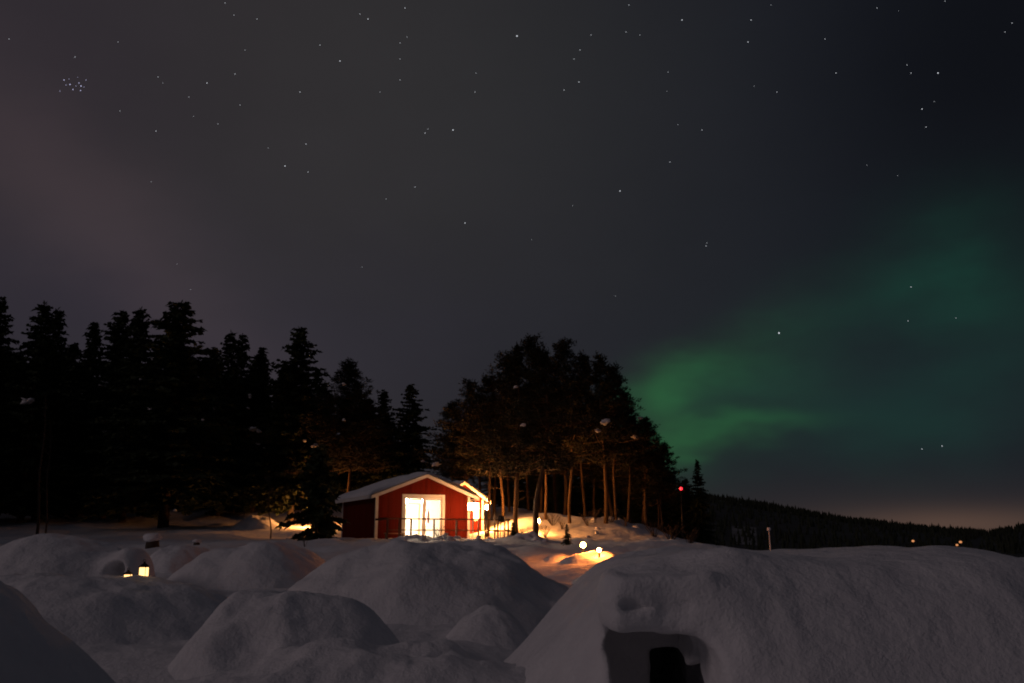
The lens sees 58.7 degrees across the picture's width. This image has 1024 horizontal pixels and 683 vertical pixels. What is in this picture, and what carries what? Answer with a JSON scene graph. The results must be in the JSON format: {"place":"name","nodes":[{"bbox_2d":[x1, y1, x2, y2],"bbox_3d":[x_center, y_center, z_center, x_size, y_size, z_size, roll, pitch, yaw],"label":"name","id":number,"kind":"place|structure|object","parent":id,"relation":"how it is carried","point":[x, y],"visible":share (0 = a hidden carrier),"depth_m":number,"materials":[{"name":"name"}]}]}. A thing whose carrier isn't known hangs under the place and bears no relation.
{"place":"outdoors","nodes":[
{"label":"outdoors","id":0,"kind":"place"},
{"bbox_2d":[375,518,509,538],"bbox_3d":[-3.721,10.356,49.361,7.050,1.450,2.085,6,-14,-24],"label":"deck railing","id":1,"kind":"object","parent":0,"point":[456,530],"visible":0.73,"depth_m":48.26,"materials":[{"name":"brown wood"}]},
{"bbox_2d":[0,504,1023,682],"bbox_3d":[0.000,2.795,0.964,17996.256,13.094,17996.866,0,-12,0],"label":"snow ground","id":2,"kind":"structure","parent":0,"point":[132,663],"depth_m":42.79,"materials":[{"name":"white snow"}]},
{"bbox_2d":[0,296,49,517],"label":"spruce tree","id":3,"kind":"object","parent":2,"relation":"on","point":[5,434],"visible":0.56,"depth_m":71.03,"materials":[{"name":"green plant"}]},
{"bbox_2d":[35,396,45,534],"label":"bare tree","id":4,"kind":"object","parent":2,"relation":"on","point":[38,508],"visible":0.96,"depth_m":51.40,"materials":[{"name":"brown plant"}]},
{"bbox_2d":[1,307,86,520],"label":"spruce tree","id":5,"kind":"object","parent":2,"relation":"on","point":[58,319],"visible":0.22,"depth_m":73.64,"materials":[{"name":"green plant"}]},
{"bbox_2d":[0,300,95,522],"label":"spruce tree","id":6,"kind":"object","parent":2,"relation":"on","point":[22,500],"visible":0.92,"depth_m":69.74,"materials":[{"name":"green plant"}]},
{"bbox_2d":[0,581,115,682],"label":"snow mound","id":7,"kind":"object","parent":2,"relation":"on","point":[35,647],"visible":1,"depth_m":7.17,"materials":[{"name":"white snow"}]},
{"bbox_2d":[46,345,73,458],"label":"spruce tree","id":8,"kind":"object","parent":2,"relation":"on","point":[64,351],"visible":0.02,"depth_m":87.63,"materials":[{"name":"green plant"}]},
{"bbox_2d":[48,322,105,517],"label":"spruce tree","id":9,"kind":"object","parent":2,"relation":"on","point":[92,334],"visible":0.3,"depth_m":78.38,"materials":[{"name":"green plant"}]},
{"bbox_2d":[0,533,155,576],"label":"snow shelter","id":10,"kind":"object","parent":2,"relation":"on","point":[65,555],"visible":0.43,"depth_m":19.75,"materials":[{"name":"white snow"}]},
{"bbox_2d":[47,310,151,518],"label":"spruce tree","id":11,"kind":"object","parent":2,"relation":"on","point":[117,332],"visible":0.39,"depth_m":73.60,"materials":[{"name":"green plant"}]},
{"bbox_2d":[51,307,173,522],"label":"spruce tree","id":12,"kind":"object","parent":2,"relation":"on","point":[140,325],"visible":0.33,"depth_m":70.61,"materials":[{"name":"green plant"}]},
{"bbox_2d":[0,573,227,646],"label":"snow mound","id":13,"kind":"object","parent":2,"relation":"on","point":[80,611],"visible":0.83,"depth_m":13.65,"materials":[{"name":"white snow"}]},
{"bbox_2d":[123,568,132,576],"bbox_3d":[-6.585,4.018,15.602,0.180,0.274,0.175,9,-15,-34],"label":"candle lantern","id":14,"kind":"object","parent":13,"relation":"on","point":[127,573],"visible":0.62,"depth_m":15.55,"materials":[{"name":"black metal"}]},
{"bbox_2d":[138,559,149,575],"bbox_3d":[-6.240,3.859,15.432,0.191,0.327,0.187,5,-13,-22],"label":"candle lantern","id":15,"kind":"object","parent":13,"relation":"on","point":[144,569],"visible":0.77,"depth_m":15.38,"materials":[{"name":"yellow glass"}]},
{"bbox_2d":[143,533,162,548],"bbox_3d":[-13.860,7.772,35.130,0.663,0.740,0.699,12,-17,-44],"label":"tree stump","id":16,"kind":"object","parent":2,"relation":"on","point":[151,540],"visible":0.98,"depth_m":34.95,"materials":[{"name":"brown wood"}]},
{"bbox_2d":[78,300,255,527],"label":"spruce tree","id":17,"kind":"object","parent":2,"relation":"on","point":[174,383],"visible":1,"depth_m":65.37,"materials":[{"name":"green plant"}]},
{"bbox_2d":[150,545,208,572],"bbox_3d":[-10.530,7.000,29.178,3.197,0.960,4.032,0,-12,0],"label":"snow mound","id":18,"kind":"object","parent":2,"relation":"on","point":[171,559],"visible":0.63,"depth_m":28.16,"materials":[{"name":"white snow"}]},
{"bbox_2d":[185,331,266,515],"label":"spruce tree","id":19,"kind":"object","parent":2,"relation":"on","point":[225,393],"visible":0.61,"depth_m":75.90,"materials":[{"name":"green plant"}]},
{"bbox_2d":[196,333,267,514],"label":"spruce tree","id":20,"kind":"object","parent":2,"relation":"on","point":[244,356],"visible":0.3,"depth_m":79.26,"materials":[{"name":"green plant"}]},
{"bbox_2d":[167,541,325,590],"bbox_3d":[-6.682,5.975,24.284,5.260,1.289,5.600,0,-12,0],"label":"snow mound","id":21,"kind":"object","parent":2,"relation":"on","point":[267,564],"visible":0.9,"depth_m":22.71,"materials":[{"name":"white snow"}]},
{"bbox_2d":[224,347,284,512],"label":"spruce tree","id":22,"kind":"object","parent":2,"relation":"on","point":[257,391],"visible":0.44,"depth_m":79.96,"materials":[{"name":"green plant"}]},
{"bbox_2d":[229,515,282,529],"bbox_3d":[-18.274,13.046,65.219,4.361,1.208,4.480,0,-12,0],"label":"snow mound","id":23,"kind":"object","parent":2,"relation":"on","point":[251,522],"visible":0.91,"depth_m":64.25,"materials":[{"name":"white snow"}]},
{"bbox_2d":[245,355,273,415],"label":"spruce tree","id":24,"kind":"object","parent":2,"relation":"on","point":[251,368],"visible":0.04,"depth_m":110.20,"materials":[{"name":"green plant"}]},
{"bbox_2d":[237,359,282,475],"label":"spruce tree","id":25,"kind":"object","parent":2,"relation":"on","point":[268,378],"visible":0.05,"depth_m":85.81,"materials":[{"name":"green plant"}]},
{"bbox_2d":[259,470,278,538],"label":"bare tree","id":26,"kind":"object","parent":2,"relation":"on","point":[268,504],"visible":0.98,"depth_m":57.09,"materials":[{"name":"brown plant"}]},
{"bbox_2d":[251,369,309,497],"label":"spruce tree","id":27,"kind":"object","parent":2,"relation":"on","point":[276,401],"visible":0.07,"depth_m":82.03,"materials":[{"name":"green plant"}]},
{"bbox_2d":[168,590,399,679],"bbox_3d":[-2.885,3.870,11.948,3.381,1.171,4.032,0,-12,0],"label":"snow mound","id":28,"kind":"object","parent":2,"relation":"on","point":[239,629],"visible":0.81,"depth_m":11.29,"materials":[{"name":"white snow"}]},
{"bbox_2d":[236,326,350,521],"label":"spruce tree","id":29,"kind":"object","parent":2,"relation":"on","point":[285,486],"visible":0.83,"depth_m":69.48,"materials":[{"name":"green plant"}]},
{"bbox_2d":[274,442,350,540],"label":"spruce tree","id":30,"kind":"object","parent":2,"relation":"on","point":[316,514],"visible":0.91,"depth_m":46.94,"materials":[{"name":"green plant"}]},
{"bbox_2d":[311,370,324,399],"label":"spruce tree","id":31,"kind":"object","parent":2,"relation":"on","point":[319,382],"visible":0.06,"depth_m":108.95,"materials":[{"name":"green plant"}]},
{"bbox_2d":[307,381,344,505],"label":"spruce tree","id":32,"kind":"object","parent":2,"relation":"on","point":[324,390],"visible":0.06,"depth_m":84.47,"materials":[{"name":"green plant"}]},
{"bbox_2d":[270,357,406,491],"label":"pine tree","id":33,"kind":"object","parent":2,"relation":"on","point":[342,421],"visible":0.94,"depth_m":67.25,"materials":[{"name":"green plant"}]},
{"bbox_2d":[327,402,359,507],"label":"spruce tree","id":34,"kind":"object","parent":2,"relation":"on","point":[346,478],"visible":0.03,"depth_m":82.96,"materials":[{"name":"green plant"}]},
{"bbox_2d":[168,638,525,682],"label":"snow mound","id":35,"kind":"object","parent":2,"relation":"on","point":[342,660],"visible":0.97,"depth_m":9.88,"materials":[{"name":"white snow"}]},
{"bbox_2d":[329,412,388,508],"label":"spruce tree","id":36,"kind":"object","parent":2,"relation":"on","point":[341,476],"visible":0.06,"depth_m":82.39,"materials":[{"name":"green plant"}]},
{"bbox_2d":[345,389,401,489],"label":"spruce tree","id":37,"kind":"object","parent":2,"relation":"on","point":[386,421],"visible":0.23,"depth_m":73.73,"materials":[{"name":"green plant"}]},
{"bbox_2d":[369,384,441,479],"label":"spruce tree","id":38,"kind":"object","parent":2,"relation":"on","point":[408,461],"visible":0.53,"depth_m":68.59,"materials":[{"name":"green plant"}]},
{"bbox_2d":[335,472,479,538],"bbox_3d":[-6.326,9.976,53.359,6.360,4.304,7.850,6,-14,-24],"label":"cabin","id":39,"kind":"object","parent":2,"relation":"on","point":[365,507],"visible":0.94,"depth_m":50.87,"materials":[{"name":"red paint"}]},
{"bbox_2d":[404,497,423,535],"bbox_3d":[-5.381,9.731,50.029,1.118,2.357,0.060,6,-14,-24],"label":"door","id":40,"kind":"structure","parent":39,"relation":"in","point":[422,498],"depth_m":50.17,"materials":[{"name":"white paint"}]},
{"bbox_2d":[424,497,441,537],"bbox_3d":[-4.397,9.828,50.478,1.043,2.340,0.050,6,-14,-24],"label":"door","id":41,"kind":"structure","parent":39,"relation":"in","point":[425,498],"depth_m":50.57,"materials":[{"name":"white paint"}]},
{"bbox_2d":[391,534,448,539],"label":"snow mound","id":42,"kind":"object","parent":2,"relation":"on","point":[406,537],"visible":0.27,"depth_m":44.57,"materials":[{"name":"white snow"}]},
{"bbox_2d":[406,431,440,475],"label":"spruce tree","id":43,"kind":"object","parent":2,"relation":"on","point":[419,436],"visible":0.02,"depth_m":96.73,"materials":[{"name":"green plant"}]},
{"bbox_2d":[288,539,568,634],"bbox_3d":[-1.390,4.782,17.891,7.178,1.753,6.272,0,-12,0],"label":"snow mound","id":44,"kind":"object","parent":2,"relation":"on","point":[397,581],"visible":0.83,"depth_m":16.33,"materials":[{"name":"white snow"}]},
{"bbox_2d":[419,400,477,480],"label":"tree","id":45,"kind":"object","parent":2,"relation":"on","point":[444,416],"visible":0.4,"depth_m":65.61,"materials":[{"name":"green plant"}]},
{"bbox_2d":[409,378,507,481],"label":"pine tree","id":46,"kind":"object","parent":2,"relation":"on","point":[468,389],"visible":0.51,"depth_m":63.85,"materials":[{"name":"green plant"}]},
{"bbox_2d":[436,432,493,488],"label":"pine tree","id":47,"kind":"object","parent":2,"relation":"on","point":[473,481],"visible":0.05,"depth_m":75.14,"materials":[{"name":"green plant"}]},
{"bbox_2d":[452,480,490,533],"bbox_3d":[-4.133,11.334,60.798,3.700,3.896,5.800,5,-13,-21],"label":"cabin","id":48,"kind":"object","parent":2,"relation":"on","point":[479,513],"visible":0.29,"depth_m":58.85,"materials":[{"name":"white paint"}]},
{"bbox_2d":[474,503,479,520],"bbox_3d":[-2.329,11.015,58.884,0.460,1.160,0.037,5,-13,-21],"label":"window","id":49,"kind":"structure","parent":48,"relation":"in","point":[476,512],"depth_m":58.87,"materials":[{"name":"glass"}]},
{"bbox_2d":[468,501,478,538],"bbox_3d":[-2.135,9.964,49.617,0.460,2.525,0.460,6,-14,-24],"label":"porch lamp","id":50,"kind":"object","parent":2,"relation":"on","point":[472,505],"visible":0.86,"depth_m":49.65,"materials":[{"name":"white paint"}]},
{"bbox_2d":[449,405,498,491],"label":"pine tree","id":51,"kind":"object","parent":2,"relation":"on","point":[479,479],"visible":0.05,"depth_m":73.24,"materials":[{"name":"green plant"}]},
{"bbox_2d":[440,372,524,536],"bbox_3d":[-1.524,6.843,54.776,5.296,10.236,5.361,4,-13,-18],"label":"pine tree","id":52,"kind":"object","parent":2,"relation":"on","point":[487,385],"visible":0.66,"depth_m":54.73,"materials":[{"name":"green plant"}]},
{"bbox_2d":[446,605,527,650],"bbox_3d":[-0.314,4.458,13.969,1.755,0.790,1.792,0,-12,0],"label":"snow mound","id":53,"kind":"object","parent":2,"relation":"on","point":[493,626],"visible":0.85,"depth_m":13.65,"materials":[{"name":"white snow"}]},
{"bbox_2d":[450,349,528,522],"bbox_3d":[-1.241,6.560,62.223,5.921,12.150,5.381,-9,-15,34],"label":"pine tree","id":54,"kind":"object","parent":2,"relation":"on","point":[502,364],"visible":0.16,"depth_m":62.42,"materials":[{"name":"green plant"}]},
{"bbox_2d":[481,476,505,500],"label":"spruce tree","id":55,"kind":"object","parent":2,"relation":"on","point":[487,481],"visible":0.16,"depth_m":86.73,"materials":[{"name":"green plant"}]},
{"bbox_2d":[494,513,495,538],"bbox_3d":[-0.882,9.812,47.721,0.090,1.607,0.138,2,-9,-20],"label":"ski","id":56,"kind":"object","parent":2,"relation":"on","point":[494,525],"visible":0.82,"depth_m":47.77,"materials":[{"name":"brown wood"}]},
{"bbox_2d":[470,396,525,515],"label":"pine tree","id":57,"kind":"object","parent":2,"relation":"on","point":[494,498],"visible":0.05,"depth_m":71.14,"materials":[{"name":"brown plant"}]},
{"bbox_2d":[498,515,503,536],"bbox_3d":[-0.574,9.806,47.434,0.330,1.454,0.147,-5,-13,21],"label":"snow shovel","id":58,"kind":"object","parent":2,"relation":"on","point":[500,518],"visible":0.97,"depth_m":47.50,"materials":[{"name":"brown wood"}]},
{"bbox_2d":[490,473,526,506],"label":"spruce tree","id":59,"kind":"object","parent":2,"relation":"on","point":[511,481],"visible":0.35,"depth_m":82.74,"materials":[{"name":"green plant"}]},
{"bbox_2d":[496,401,521,511],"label":"pine tree","id":60,"kind":"object","parent":2,"relation":"on","point":[508,494],"depth_m":73.01,"materials":[{"name":"brown plant"}]},
{"bbox_2d":[508,521,516,535],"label":"spruce tree","id":61,"kind":"object","parent":2,"relation":"on","point":[512,533],"visible":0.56,"depth_m":44.02,"materials":[{"name":"green plant"}]},
{"bbox_2d":[469,341,579,532],"bbox_3d":[0.603,5.673,51.212,6.096,11.501,6.049,2,-13,-11],"label":"pine tree","id":62,"kind":"object","parent":2,"relation":"on","point":[507,453],"visible":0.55,"depth_m":50.86,"materials":[{"name":"green plant"}]},
{"bbox_2d":[498,469,552,507],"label":"spruce tree","id":63,"kind":"object","parent":2,"relation":"on","point":[520,485],"visible":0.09,"depth_m":88.31,"materials":[{"name":"green plant"}]},
{"bbox_2d":[506,531,551,540],"bbox_3d":[0.580,9.569,43.971,2.951,0.789,2.688,0,-12,0],"label":"snow mound","id":64,"kind":"object","parent":2,"relation":"on","point":[528,535],"visible":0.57,"depth_m":43.34,"materials":[{"name":"white snow"}]},
{"bbox_2d":[515,401,542,510],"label":"pine tree","id":65,"kind":"object","parent":2,"relation":"on","point":[527,495],"depth_m":74.94,"materials":[{"name":"brown plant"}]},
{"bbox_2d":[519,472,548,512],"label":"spruce tree","id":66,"kind":"object","parent":2,"relation":"on","point":[532,486],"visible":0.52,"depth_m":84.76,"materials":[{"name":"green plant"}]},
{"bbox_2d":[514,389,566,512],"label":"pine tree","id":67,"kind":"object","parent":2,"relation":"on","point":[541,498],"visible":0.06,"depth_m":69.03,"materials":[{"name":"brown plant"}]},
{"bbox_2d":[503,346,580,519],"bbox_3d":[2.602,6.241,60.552,5.304,11.947,5.161,-5,-13,21],"label":"pine tree","id":68,"kind":"object","parent":2,"relation":"on","point":[546,485],"visible":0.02,"depth_m":59.96,"materials":[{"name":"green plant"}]},
{"bbox_2d":[484,331,601,534],"bbox_3d":[1.709,5.072,47.915,6.295,11.296,5.191,0,-12,0],"label":"pine tree","id":69,"kind":"object","parent":2,"relation":"on","point":[526,422],"visible":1,"depth_m":48.00,"materials":[{"name":"green plant"}]},
{"bbox_2d":[531,474,562,510],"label":"spruce tree","id":70,"kind":"object","parent":2,"relation":"on","point":[549,482],"visible":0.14,"depth_m":90.34,"materials":[{"name":"green plant"}]},
{"bbox_2d":[533,381,570,513],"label":"pine tree","id":71,"kind":"object","parent":2,"relation":"on","point":[555,492],"visible":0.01,"depth_m":76.98,"materials":[{"name":"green plant"}]},
{"bbox_2d":[543,511,560,525],"bbox_3d":[2.435,10.927,56.048,1.166,1.014,0.808,10,-16,-39],"label":"shrub","id":72,"kind":"object","parent":2,"relation":"on","point":[552,516],"visible":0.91,"depth_m":55.89,"materials":[{"name":"brown plant"}]},
{"bbox_2d":[543,554,568,562],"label":"snow mound","id":73,"kind":"object","parent":2,"relation":"on","point":[555,558],"visible":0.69,"depth_m":30.79,"materials":[{"name":"white snow"}]},
{"bbox_2d":[543,468,578,515],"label":"spruce tree","id":74,"kind":"object","parent":2,"relation":"on","point":[560,488],"visible":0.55,"depth_m":82.72,"materials":[{"name":"green plant"}]},
{"bbox_2d":[532,388,598,514],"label":"pine tree","id":75,"kind":"object","parent":2,"relation":"on","point":[565,473],"visible":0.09,"depth_m":70.93,"materials":[{"name":"brown plant"}]},
{"bbox_2d":[560,524,571,545],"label":"spruce tree","id":76,"kind":"object","parent":2,"relation":"on","point":[566,537],"visible":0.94,"depth_m":39.08,"materials":[{"name":"green plant"}]},
{"bbox_2d":[548,459,598,516],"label":"spruce tree","id":77,"kind":"object","parent":2,"relation":"on","point":[575,478],"visible":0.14,"depth_m":88.52,"materials":[{"name":"green plant"}]},
{"bbox_2d":[532,337,630,523],"bbox_3d":[4.268,5.673,57.975,5.990,12.373,5.444,-8,-15,32],"label":"pine tree","id":78,"kind":"object","parent":2,"relation":"on","point":[563,351],"visible":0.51,"depth_m":58.24,"materials":[{"name":"green plant"}]},
{"bbox_2d":[551,350,620,516],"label":"pine tree","id":79,"kind":"object","parent":2,"relation":"on","point":[584,363],"visible":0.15,"depth_m":67.04,"materials":[{"name":"green plant"}]},
{"bbox_2d":[558,550,616,563],"bbox_3d":[2.628,7.115,29.767,2.508,0.547,2.464,0,-12,0],"label":"snow mound","id":80,"kind":"object","parent":2,"relation":"on","point":[589,557],"visible":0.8,"depth_m":29.34,"materials":[{"name":"white snow"}]},
{"bbox_2d":[567,469,613,517],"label":"spruce tree","id":81,"kind":"object","parent":2,"relation":"on","point":[588,490],"visible":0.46,"depth_m":84.46,"materials":[{"name":"green plant"}]},
{"bbox_2d":[573,395,612,516],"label":"pine tree","id":82,"kind":"object","parent":2,"relation":"on","point":[593,468],"visible":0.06,"depth_m":74.98,"materials":[{"name":"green plant"}]},
{"bbox_2d":[576,415,625,516],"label":"pine tree","id":83,"kind":"object","parent":2,"relation":"on","point":[601,483],"visible":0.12,"depth_m":73.16,"materials":[{"name":"green plant"}]},
{"bbox_2d":[590,463,612,516],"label":"spruce tree","id":84,"kind":"object","parent":2,"relation":"on","point":[601,490],"visible":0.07,"depth_m":90.20,"materials":[{"name":"green plant"}]},
{"bbox_2d":[556,352,659,523],"bbox_3d":[5.512,6.008,56.719,5.995,11.191,5.948,7,-14,-30],"label":"pine tree","id":85,"kind":"object","parent":2,"relation":"on","point":[603,389],"visible":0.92,"depth_m":56.86,"materials":[{"name":"green plant"}]},
{"bbox_2d":[595,468,634,521],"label":"spruce tree","id":86,"kind":"object","parent":2,"relation":"on","point":[620,508],"visible":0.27,"depth_m":84.28,"materials":[{"name":"green plant"}]},
{"bbox_2d":[584,365,651,519],"bbox_3d":[6.850,6.917,61.377,4.999,10.859,5.219,7,-14,-29],"label":"pine tree","id":87,"kind":"object","parent":2,"relation":"on","point":[617,376],"visible":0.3,"depth_m":60.93,"materials":[{"name":"green plant"}]},
{"bbox_2d":[588,430,654,523],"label":"pine tree","id":88,"kind":"object","parent":2,"relation":"on","point":[610,479],"visible":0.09,"depth_m":70.97,"materials":[{"name":"green plant"}]},
{"bbox_2d":[592,391,664,521],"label":"pine tree","id":89,"kind":"object","parent":2,"relation":"on","point":[642,449],"visible":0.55,"depth_m":61.43,"materials":[{"name":"green plant"}]},
{"bbox_2d":[603,416,679,525],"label":"pine tree","id":90,"kind":"object","parent":2,"relation":"on","point":[649,478],"visible":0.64,"depth_m":62.15,"materials":[{"name":"green plant"}]},
{"bbox_2d":[621,492,669,530],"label":"spruce tree","id":91,"kind":"object","parent":2,"relation":"on","point":[637,519],"visible":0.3,"depth_m":82.15,"materials":[{"name":"green plant"}]},
{"bbox_2d":[609,449,682,524],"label":"pine tree","id":92,"kind":"object","parent":2,"relation":"on","point":[633,491],"visible":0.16,"depth_m":68.80,"materials":[{"name":"green plant"}]},
{"bbox_2d":[641,521,662,536],"bbox_3d":[7.907,10.538,50.972,1.304,1.101,1.210,0,-12,0],"label":"shrub","id":93,"kind":"object","parent":2,"relation":"on","point":[652,533],"visible":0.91,"depth_m":50.92,"materials":[{"name":"brown plant"}]},
{"bbox_2d":[631,492,679,532],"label":"spruce tree","id":94,"kind":"object","parent":2,"relation":"on","point":[656,510],"visible":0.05,"depth_m":86.10,"materials":[{"name":"green plant"}]},
{"bbox_2d":[635,442,687,529],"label":"pine tree","id":95,"kind":"object","parent":2,"relation":"on","point":[656,490],"visible":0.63,"depth_m":63.19,"materials":[{"name":"green plant"}]},
{"bbox_2d":[639,450,688,529],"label":"pine tree","id":96,"kind":"object","parent":2,"relation":"on","point":[669,500],"visible":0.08,"depth_m":70.71,"materials":[{"name":"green plant"}]},
{"bbox_2d":[657,523,684,539],"bbox_3d":[8.537,10.354,48.986,0.884,1.170,1.590,10,-16,-40],"label":"shrub","id":97,"kind":"object","parent":2,"relation":"on","point":[671,534],"visible":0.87,"depth_m":48.86,"materials":[{"name":"brown plant"}]},
{"bbox_2d":[651,473,693,539],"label":"spruce tree","id":98,"kind":"object","parent":2,"relation":"on","point":[673,515],"visible":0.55,"depth_m":82.10,"materials":[{"name":"green plant"}]},
{"bbox_2d":[679,487,683,538],"bbox_3d":[10.282,10.573,55.012,0.200,3.514,0.200,0,-12,0],"label":"warning mast","id":99,"kind":"object","parent":2,"relation":"on","point":[680,488],"visible":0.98,"depth_m":55.03,"materials":[{"name":"black metal"}]},
{"bbox_2d":[679,527,698,542],"bbox_3d":[9.106,10.095,46.831,1.096,1.104,0.991,0,-12,0],"label":"shrub","id":100,"kind":"object","parent":2,"relation":"on","point":[691,539],"visible":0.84,"depth_m":46.76,"materials":[{"name":"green plant"}]},
{"bbox_2d":[664,478,722,544],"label":"spruce tree","id":101,"kind":"object","parent":2,"relation":"on","point":[687,497],"visible":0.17,"depth_m":84.15,"materials":[{"name":"green plant"}]},
{"bbox_2d":[681,459,719,544],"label":"spruce tree","id":102,"kind":"object","parent":2,"relation":"on","point":[698,506],"visible":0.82,"depth_m":72.59,"materials":[{"name":"green plant"}]},
{"bbox_2d":[504,545,1023,682],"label":"snow shelter","id":103,"kind":"object","parent":2,"relation":"on","point":[870,614],"visible":0.98,"depth_m":8.06,"materials":[{"name":"white snow"}]},
{"bbox_2d":[0,0,1023,531],"label":"sky","id":104,"kind":"structure","parent":0,"point":[812,324],"materials":[{"name":"black"}]},
{"bbox_2d":[213,490,1023,556],"bbox_3d":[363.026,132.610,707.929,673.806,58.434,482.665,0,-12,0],"label":"forested hillside","id":105,"kind":"structure","parent":0,"point":[889,526],"depth_m":650.00,"materials":[{"name":"black plant"}]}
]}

